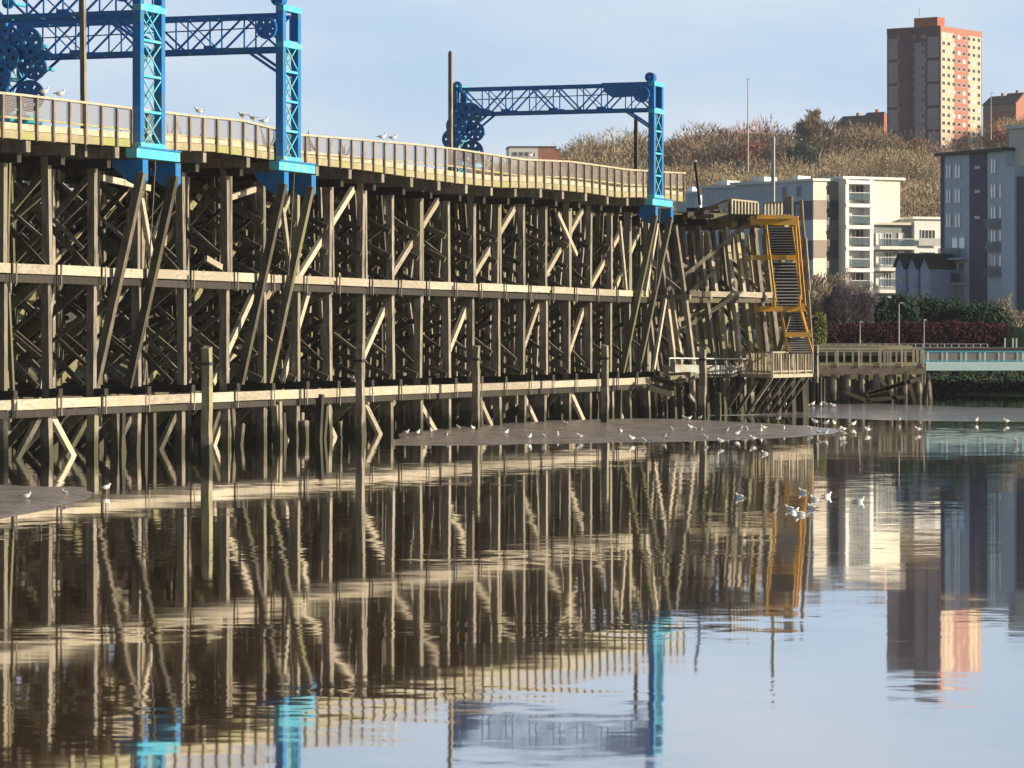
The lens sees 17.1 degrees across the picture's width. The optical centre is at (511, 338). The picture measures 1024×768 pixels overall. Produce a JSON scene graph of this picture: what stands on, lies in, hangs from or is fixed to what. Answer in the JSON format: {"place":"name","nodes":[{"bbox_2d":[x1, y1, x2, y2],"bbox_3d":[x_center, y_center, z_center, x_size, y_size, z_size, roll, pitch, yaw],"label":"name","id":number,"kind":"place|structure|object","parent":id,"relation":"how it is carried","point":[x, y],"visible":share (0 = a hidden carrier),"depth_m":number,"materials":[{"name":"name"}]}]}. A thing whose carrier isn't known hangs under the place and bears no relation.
{"place":"outdoors","nodes":[
{"label":"outdoors","id":0,"kind":"place"},
{"bbox_2d":[0,485,92,518],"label":"mud bank","id":1,"kind":"structure","parent":0,"point":[14,503],"depth_m":99.28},
{"bbox_2d":[0,390,1023,767],"bbox_3d":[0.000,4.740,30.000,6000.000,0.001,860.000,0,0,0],"label":"river water","id":2,"kind":"structure","parent":0,"point":[376,600],"depth_m":60.86,"materials":[{"name":"liquid"}]},
{"bbox_2d":[201,346,212,461],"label":"mooring post","id":3,"kind":"object","parent":2,"relation":"in","point":[207,411],"visible":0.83,"depth_m":130.57,"materials":[{"name":"wood"}]},
{"bbox_2d":[337,420,342,445],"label":"mooring post","id":4,"kind":"object","parent":2,"relation":"in","point":[339,434],"visible":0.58,"depth_m":150.12,"materials":[{"name":"wood"}]},
{"bbox_2d":[355,344,364,440],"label":"mooring post","id":5,"kind":"object","parent":2,"relation":"in","point":[359,398],"visible":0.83,"depth_m":157.40,"materials":[{"name":"wood"}]},
{"bbox_2d":[0,92,806,460],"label":"timber staith","id":6,"kind":"object","parent":2,"relation":"in","point":[438,258],"visible":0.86,"depth_m":167.60,"materials":[{"name":"brown wood"}]},
{"bbox_2d":[79,0,86,156],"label":"timber pole","id":7,"kind":"object","parent":6,"relation":"on","point":[83,59],"visible":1,"depth_m":138.11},
{"bbox_2d":[0,0,181,387],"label":"blue gantry","id":8,"kind":"object","parent":6,"relation":"on","point":[136,172],"visible":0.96,"depth_m":141.44,"materials":[{"name":"metal"}]},
{"bbox_2d":[0,0,316,384],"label":"blue gantry","id":9,"kind":"object","parent":6,"relation":"on","point":[21,50],"visible":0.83,"depth_m":155.87,"materials":[{"name":"metal"}]},
{"bbox_2d":[448,51,452,184],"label":"timber pole","id":10,"kind":"object","parent":6,"relation":"on","point":[450,98],"visible":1,"depth_m":177.23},
{"bbox_2d":[442,72,673,372],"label":"blue gantry","id":11,"kind":"object","parent":6,"relation":"on","point":[466,113],"visible":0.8,"depth_m":207.85,"materials":[{"name":"metal"}]},
{"bbox_2d":[634,119,637,174],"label":"timber pole","id":12,"kind":"object","parent":6,"relation":"on","point":[635,144],"visible":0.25,"depth_m":211.39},
{"bbox_2d":[694,160,700,204],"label":"pole","id":13,"kind":"object","parent":6,"relation":"on","point":[697,183],"visible":1,"depth_m":213.94,"materials":[{"name":"metal"}]},
{"bbox_2d":[663,358,761,373],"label":"service gangway","id":14,"kind":"object","parent":6,"relation":"on","point":[721,369],"visible":0.73,"depth_m":212.17,"materials":[{"name":"white paint"}]},
{"bbox_2d":[771,136,774,201],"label":"lamp post","id":15,"kind":"object","parent":6,"relation":"on","point":[772,168],"visible":0.82,"depth_m":225.91,"materials":[{"name":"metal"}]},
{"bbox_2d":[746,196,813,353],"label":"metal staircase","id":16,"kind":"structure","parent":6,"relation":"attached to","point":[784,244],"depth_m":214.00,"materials":[{"name":"metal"}]},
{"bbox_2d":[698,347,706,418],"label":"mooring post","id":17,"kind":"object","parent":2,"relation":"in","point":[702,359],"visible":0.81,"depth_m":200.54,"materials":[{"name":"wood"}]},
{"bbox_2d":[714,392,721,418],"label":"mooring post","id":18,"kind":"object","parent":2,"relation":"in","point":[718,409],"visible":0.67,"depth_m":200.56,"materials":[{"name":"wood"}]},
{"bbox_2d":[795,509,808,514],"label":"gull","id":19,"kind":"object","parent":2,"relation":"on","point":[800,512],"visible":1,"depth_m":91.37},
{"bbox_2d":[813,345,818,382],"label":"mooring post","id":20,"kind":"object","parent":2,"relation":"in","point":[815,363],"visible":0.43,"depth_m":250.46,"materials":[{"name":"wood"}]},
{"bbox_2d":[808,348,932,401],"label":"timber jetty","id":21,"kind":"object","parent":2,"relation":"in","point":[911,388],"visible":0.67,"depth_m":254.10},
{"bbox_2d":[924,351,1023,370],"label":"footbridge","id":22,"kind":"object","parent":2,"relation":"in","point":[979,356],"visible":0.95,"depth_m":254.05,"materials":[{"name":"paint"}]},
{"bbox_2d":[0,0,1023,203],"label":"sky","id":23,"kind":"structure","parent":0,"point":[370,69],"materials":[{"name":"blue"}]},
{"bbox_2d":[18,172,1023,407],"bbox_3d":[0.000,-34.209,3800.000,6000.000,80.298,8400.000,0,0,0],"label":"terrain","id":24,"kind":"structure","parent":0,"point":[33,372],"depth_m":262.81,"materials":[{"name":"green plant"}]},
{"bbox_2d":[21,120,397,314],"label":"riverside wood","id":25,"kind":"object","parent":24,"relation":"on","point":[33,224],"depth_m":264.48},
{"bbox_2d":[476,155,505,173],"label":"bare tree","id":26,"kind":"object","parent":24,"relation":"on","point":[488,164],"visible":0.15,"depth_m":1049.53,"materials":[{"name":"brown plant"}]},
{"bbox_2d":[506,146,559,173],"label":"brick building","id":27,"kind":"structure","parent":24,"relation":"on","point":[551,152],"depth_m":1010.53,"materials":[{"name":"brick"}]},
{"bbox_2d":[558,124,684,171],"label":"ridge thicket","id":28,"kind":"object","parent":24,"relation":"on","point":[620,149],"visible":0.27,"depth_m":1047.50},
{"bbox_2d":[633,151,665,166],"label":"bare tree","id":29,"kind":"object","parent":24,"relation":"on","point":[644,155],"visible":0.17,"depth_m":958.19,"materials":[{"name":"brown plant"}]},
{"bbox_2d":[505,250,835,329],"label":"riverside scrub","id":30,"kind":"object","parent":24,"relation":"on","point":[814,292],"visible":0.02,"depth_m":349.80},
{"bbox_2d":[670,153,691,170],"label":"bare tree","id":31,"kind":"object","parent":24,"relation":"on","point":[679,162],"visible":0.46,"depth_m":998.30,"materials":[{"name":"brown plant"}]},
{"bbox_2d":[676,187,701,246],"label":"apartment block","id":32,"kind":"structure","parent":24,"relation":"on","point":[691,198],"depth_m":469.43,"materials":[{"name":"white paint"}]},
{"bbox_2d":[696,180,739,332],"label":"apartment block","id":33,"kind":"structure","parent":24,"relation":"on","point":[719,191],"depth_m":458.51,"materials":[{"name":"white paint"}]},
{"bbox_2d":[705,193,709,202],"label":"window","id":34,"kind":"structure","parent":33,"relation":"in","point":[707,195],"depth_m":459.36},
{"bbox_2d":[708,126,746,146],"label":"bare tree","id":35,"kind":"object","parent":24,"relation":"on","point":[722,130],"visible":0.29,"depth_m":1040.63,"materials":[{"name":"brown plant"}]},
{"bbox_2d":[441,114,1023,258],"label":"hillside woodland","id":36,"kind":"object","parent":24,"relation":"on","point":[908,165],"visible":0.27,"depth_m":933.04,"materials":[{"name":"plant"}]},
{"bbox_2d":[664,114,801,175],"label":"ridge woodland","id":37,"kind":"object","parent":24,"relation":"on","point":[698,145],"visible":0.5,"depth_m":1021.89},
{"bbox_2d":[746,78,749,171],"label":"street lamp","id":38,"kind":"object","parent":24,"relation":"on","point":[747,124],"visible":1,"depth_m":899.89,"materials":[{"name":"metal"}]},
{"bbox_2d":[732,136,770,169],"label":"bare tree","id":39,"kind":"object","parent":24,"relation":"on","point":[755,147],"visible":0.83,"depth_m":998.24,"materials":[{"name":"brown plant"}]},
{"bbox_2d":[730,177,776,338],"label":"apartment block","id":40,"kind":"structure","parent":24,"relation":"on","point":[758,189],"depth_m":448.19,"materials":[{"name":"white paint"}]},
{"bbox_2d":[792,176,810,179],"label":"apartment block","id":41,"kind":"structure","parent":24,"relation":"on","point":[799,177],"depth_m":440.91,"materials":[{"name":"white paint"}]},
{"bbox_2d":[785,138,819,170],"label":"conifer","id":42,"kind":"object","parent":24,"relation":"on","point":[810,154],"visible":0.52,"depth_m":983.14,"materials":[{"name":"green plant"}]},
{"bbox_2d":[791,107,841,159],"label":"bare tree","id":43,"kind":"object","parent":24,"relation":"on","point":[810,128],"visible":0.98,"depth_m":1008.77,"materials":[{"name":"brown plant"}]},
{"bbox_2d":[803,293,833,317],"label":"bare tree","id":44,"kind":"object","parent":24,"relation":"on","point":[813,310],"visible":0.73,"depth_m":329.47,"materials":[{"name":"brown plant"}]},
{"bbox_2d":[812,310,827,344],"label":"olive bush","id":45,"kind":"object","parent":24,"relation":"on","point":[819,328],"visible":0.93,"depth_m":299.44,"materials":[{"name":"green plant"}]},
{"bbox_2d":[812,282,843,322],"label":"bare tree","id":46,"kind":"object","parent":24,"relation":"on","point":[823,295],"visible":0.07,"depth_m":340.94,"materials":[{"name":"brown plant"}]},
{"bbox_2d":[810,267,865,317],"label":"bare tree","id":47,"kind":"object","parent":24,"relation":"on","point":[829,281],"visible":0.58,"depth_m":344.75,"materials":[{"name":"brown plant"}]},
{"bbox_2d":[835,113,863,133],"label":"ridge house","id":48,"kind":"structure","parent":24,"relation":"on","point":[846,120],"depth_m":1188.18,"materials":[{"name":"orange brick"}]},
{"bbox_2d":[822,274,878,343],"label":"dark bush","id":49,"kind":"object","parent":24,"relation":"on","point":[851,307],"visible":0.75,"depth_m":328.97,"materials":[{"name":"brown plant"}]},
{"bbox_2d":[683,347,1023,355],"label":"promenade","id":50,"kind":"structure","parent":24,"relation":"on","point":[937,349],"depth_m":262.00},
{"bbox_2d":[898,302,902,344],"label":"street lamp","id":51,"kind":"object","parent":50,"relation":"on","point":[899,328],"visible":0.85,"depth_m":289.98,"materials":[{"name":"metal"}]},
{"bbox_2d":[829,344,987,347],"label":"promenade rail","id":52,"kind":"object","parent":50,"relation":"on","point":[943,347],"visible":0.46,"depth_m":279.97,"materials":[{"name":"metal"}]},
{"bbox_2d":[1004,327,1023,346],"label":"green cabinet","id":53,"kind":"object","parent":50,"relation":"on","point":[1014,336],"visible":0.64,"depth_m":289.30,"materials":[{"name":"green metal"}]},
{"bbox_2d":[769,176,939,342],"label":"apartment block","id":54,"kind":"structure","parent":24,"relation":"on","point":[859,227],"depth_m":422.90,"materials":[{"name":"white paint"}]},
{"bbox_2d":[781,186,786,197],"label":"window","id":55,"kind":"structure","parent":54,"relation":"in","point":[783,188],"depth_m":425.36,"materials":[{"name":"grey glass"}]},
{"bbox_2d":[796,205,799,216],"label":"window","id":56,"kind":"structure","parent":54,"relation":"in","point":[797,206],"depth_m":422.57,"materials":[{"name":"grey glass"}]},
{"bbox_2d":[796,185,801,196],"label":"window","id":57,"kind":"structure","parent":54,"relation":"in","point":[798,187],"depth_m":422.46,"materials":[{"name":"grey glass"}]},
{"bbox_2d":[849,185,862,200],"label":"window","id":58,"kind":"structure","parent":54,"relation":"in","point":[852,188],"depth_m":423.08,"materials":[{"name":"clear glass"}]},
{"bbox_2d":[849,208,862,223],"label":"window","id":59,"kind":"structure","parent":54,"relation":"in","point":[852,211],"depth_m":423.08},
{"bbox_2d":[849,229,862,245],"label":"window","id":60,"kind":"structure","parent":54,"relation":"in","point":[852,232],"depth_m":423.13,"materials":[{"name":"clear glass"}]},
{"bbox_2d":[849,251,862,266],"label":"window","id":61,"kind":"structure","parent":54,"relation":"in","point":[852,254],"depth_m":423.08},
{"bbox_2d":[849,272,862,279],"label":"window","id":62,"kind":"structure","parent":54,"relation":"in","point":[856,276],"depth_m":423.13,"materials":[{"name":"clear glass"}]},
{"bbox_2d":[876,233,883,245],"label":"window","id":63,"kind":"structure","parent":54,"relation":"in","point":[878,235],"depth_m":424.22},
{"bbox_2d":[876,251,883,265],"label":"window","id":64,"kind":"structure","parent":54,"relation":"in","point":[879,254],"depth_m":424.22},
{"bbox_2d":[876,273,883,286],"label":"window","id":65,"kind":"structure","parent":54,"relation":"in","point":[879,276],"depth_m":424.22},
{"bbox_2d":[885,251,891,265],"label":"window","id":66,"kind":"structure","parent":54,"relation":"in","point":[887,253],"depth_m":424.63,"materials":[{"name":"grey glass"}]},
{"bbox_2d":[885,273,891,286],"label":"window","id":67,"kind":"structure","parent":54,"relation":"in","point":[887,275],"depth_m":424.63,"materials":[{"name":"grey glass"}]},
{"bbox_2d":[921,230,934,237],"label":"window","id":68,"kind":"structure","parent":54,"relation":"in","point":[924,233],"depth_m":425.57,"materials":[{"name":"grey glass"}]},
{"bbox_2d":[811,119,906,159],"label":"grey thicket","id":69,"kind":"object","parent":24,"relation":"on","point":[864,137],"visible":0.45,"depth_m":1063.22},
{"bbox_2d":[862,280,877,320],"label":"bare tree","id":70,"kind":"object","parent":24,"relation":"on","point":[869,284],"visible":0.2,"depth_m":350.65,"materials":[{"name":"brown plant"}]},
{"bbox_2d":[859,109,886,134],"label":"ridge house","id":71,"kind":"structure","parent":24,"relation":"on","point":[878,118],"depth_m":1178.20,"materials":[{"name":"orange brick"}]},
{"bbox_2d":[873,289,920,344],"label":"evergreen shrub","id":72,"kind":"object","parent":24,"relation":"on","point":[887,310],"visible":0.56,"depth_m":316.89,"materials":[{"name":"green plant"}]},
{"bbox_2d":[893,253,909,297],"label":"gabled house","id":73,"kind":"structure","parent":24,"relation":"on","point":[901,273],"depth_m":387.40,"materials":[{"name":"paint"}]},
{"bbox_2d":[897,276,902,284],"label":"window","id":74,"kind":"structure","parent":73,"relation":"in","point":[899,278],"depth_m":387.34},
{"bbox_2d":[906,253,922,304],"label":"gabled house","id":75,"kind":"structure","parent":24,"relation":"on","point":[913,260],"depth_m":385.14,"materials":[{"name":"paint"}]},
{"bbox_2d":[910,276,914,284],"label":"window","id":76,"kind":"structure","parent":75,"relation":"in","point":[912,278],"depth_m":385.13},
{"bbox_2d":[906,137,931,153],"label":"bare tree","id":77,"kind":"object","parent":24,"relation":"on","point":[920,142],"visible":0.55,"depth_m":1048.05,"materials":[{"name":"brown plant"}]},
{"bbox_2d":[822,319,1023,346],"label":"copper hedge","id":78,"kind":"object","parent":24,"relation":"on","point":[942,333],"visible":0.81,"depth_m":303.44,"materials":[{"name":"red plant"}]},
{"bbox_2d":[887,17,981,152],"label":"tower block","id":79,"kind":"structure","parent":24,"relation":"on","point":[934,75],"depth_m":1146.15,"materials":[{"name":"concrete"}]},
{"bbox_2d":[918,253,955,301],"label":"gabled house","id":80,"kind":"structure","parent":24,"relation":"on","point":[936,269],"depth_m":383.46,"materials":[{"name":"paint"}]},
{"bbox_2d":[922,276,927,284],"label":"window","id":81,"kind":"structure","parent":80,"relation":"in","point":[924,278],"depth_m":382.97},
{"bbox_2d":[915,292,963,339],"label":"evergreen shrub","id":82,"kind":"object","parent":24,"relation":"on","point":[931,309],"visible":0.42,"depth_m":320.90,"materials":[{"name":"green plant"}]},
{"bbox_2d":[905,341,1023,392],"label":"ivy bank","id":83,"kind":"structure","parent":24,"relation":"on","point":[1012,386],"depth_m":301.84,"materials":[{"name":"green plant"}]},
{"bbox_2d":[934,124,1023,324],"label":"apartment block","id":84,"kind":"structure","parent":24,"relation":"on","point":[982,218],"depth_m":379.63,"materials":[{"name":"paint"}]},
{"bbox_2d":[945,164,950,178],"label":"window","id":85,"kind":"structure","parent":84,"relation":"in","point":[947,166],"depth_m":386.59,"materials":[{"name":"white glass"}]},
{"bbox_2d":[945,188,950,203],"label":"window","id":86,"kind":"structure","parent":84,"relation":"in","point":[947,191],"depth_m":386.63,"materials":[{"name":"white glass"}]},
{"bbox_2d":[945,213,950,227],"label":"window","id":87,"kind":"structure","parent":84,"relation":"in","point":[947,215],"depth_m":386.59,"materials":[{"name":"white glass"}]},
{"bbox_2d":[953,164,960,178],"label":"window","id":88,"kind":"structure","parent":84,"relation":"in","point":[956,167],"depth_m":384.89,"materials":[{"name":"white glass"}]},
{"bbox_2d":[953,188,960,203],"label":"window","id":89,"kind":"structure","parent":84,"relation":"in","point":[956,192],"depth_m":384.94,"materials":[{"name":"white glass"}]},
{"bbox_2d":[953,213,960,227],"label":"window","id":90,"kind":"structure","parent":84,"relation":"in","point":[956,216],"depth_m":384.89,"materials":[{"name":"white glass"}]},
{"bbox_2d":[950,236,965,249],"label":"window","id":91,"kind":"structure","parent":84,"relation":"in","point":[955,241],"depth_m":384.66,"materials":[{"name":"white glass"}]},
{"bbox_2d":[954,261,965,274],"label":"window","id":92,"kind":"structure","parent":84,"relation":"in","point":[960,266],"depth_m":384.14,"materials":[{"name":"grey glass"}]},
{"bbox_2d":[956,285,965,298],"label":"window","id":93,"kind":"structure","parent":84,"relation":"in","point":[960,289],"depth_m":384.09,"materials":[{"name":"grey glass"}]},
{"bbox_2d":[989,158,995,173],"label":"window","id":94,"kind":"structure","parent":84,"relation":"in","point":[992,161],"depth_m":378.51,"materials":[{"name":"white glass"}]},
{"bbox_2d":[989,183,995,198],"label":"window","id":95,"kind":"structure","parent":84,"relation":"in","point":[992,186],"depth_m":378.51,"materials":[{"name":"white glass"}]},
{"bbox_2d":[989,206,995,218],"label":"window","id":96,"kind":"structure","parent":84,"relation":"in","point":[992,209],"depth_m":378.51,"materials":[{"name":"white glass"}]},
{"bbox_2d":[989,229,995,241],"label":"window","id":97,"kind":"structure","parent":84,"relation":"in","point":[992,232],"depth_m":378.51,"materials":[{"name":"white glass"}]},
{"bbox_2d":[989,254,995,266],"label":"window","id":98,"kind":"structure","parent":84,"relation":"in","point":[992,257],"depth_m":378.51,"materials":[{"name":"white glass"}]},
{"bbox_2d":[998,183,1000,198],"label":"window","id":99,"kind":"structure","parent":84,"relation":"in","point":[999,184],"depth_m":377.31,"materials":[{"name":"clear glass"}]},
{"bbox_2d":[954,299,1014,342],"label":"evergreen shrub","id":100,"kind":"object","parent":24,"relation":"on","point":[973,313],"visible":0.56,"depth_m":319.01,"materials":[{"name":"green plant"}]},
{"bbox_2d":[978,118,1007,147],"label":"bare tree","id":101,"kind":"object","parent":24,"relation":"on","point":[997,132],"visible":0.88,"depth_m":1078.41,"materials":[{"name":"brown plant"}]},
{"bbox_2d":[982,93,1004,144],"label":"ridge house","id":102,"kind":"structure","parent":24,"relation":"on","point":[991,107],"depth_m":1258.37,"materials":[{"name":"orange brick"}]},
{"bbox_2d":[996,293,1023,326],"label":"bare tree","id":103,"kind":"object","parent":24,"relation":"on","point":[1016,315],"visible":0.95,"depth_m":296.14,"materials":[{"name":"brown plant"}]},
{"bbox_2d":[999,90,1023,139],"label":"ridge house","id":104,"kind":"structure","parent":24,"relation":"on","point":[1011,105],"depth_m":1248.01,"materials":[{"name":"orange brick"}]},
{"bbox_2d":[1003,117,1023,138],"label":"bare tree","id":105,"kind":"object","parent":24,"relation":"on","point":[1006,135],"visible":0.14,"depth_m":1058.32,"materials":[{"name":"brown plant"}]},
{"bbox_2d":[392,418,839,445],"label":"mud bank","id":106,"kind":"structure","parent":0,"point":[598,431],"depth_m":168.30,"materials":[{"name":"soil"}]},
{"bbox_2d":[472,345,479,428],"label":"mooring post","id":107,"kind":"object","parent":106,"relation":"in","point":[476,386],"visible":0.81,"depth_m":174.47,"materials":[{"name":"wood"}]},
{"bbox_2d":[601,344,608,422],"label":"mooring post","id":108,"kind":"object","parent":106,"relation":"in","point":[604,383],"visible":0.83,"depth_m":188.79,"materials":[{"name":"wood"}]},
{"bbox_2d":[708,404,1023,421],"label":"mud flat","id":109,"kind":"structure","parent":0,"point":[904,412],"depth_m":213.28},
{"bbox_2d":[727,351,812,413],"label":"timber walkway","id":110,"kind":"structure","parent":109,"relation":"on","point":[771,375],"depth_m":214.01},
{"bbox_2d":[729,377,825,404],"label":"pile revetment","id":111,"kind":"object","parent":109,"relation":"in","point":[816,392],"visible":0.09,"depth_m":242.84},
{"bbox_2d":[942,392,1023,396],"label":"mud flat","id":112,"kind":"structure","parent":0,"point":[1012,394],"depth_m":287.51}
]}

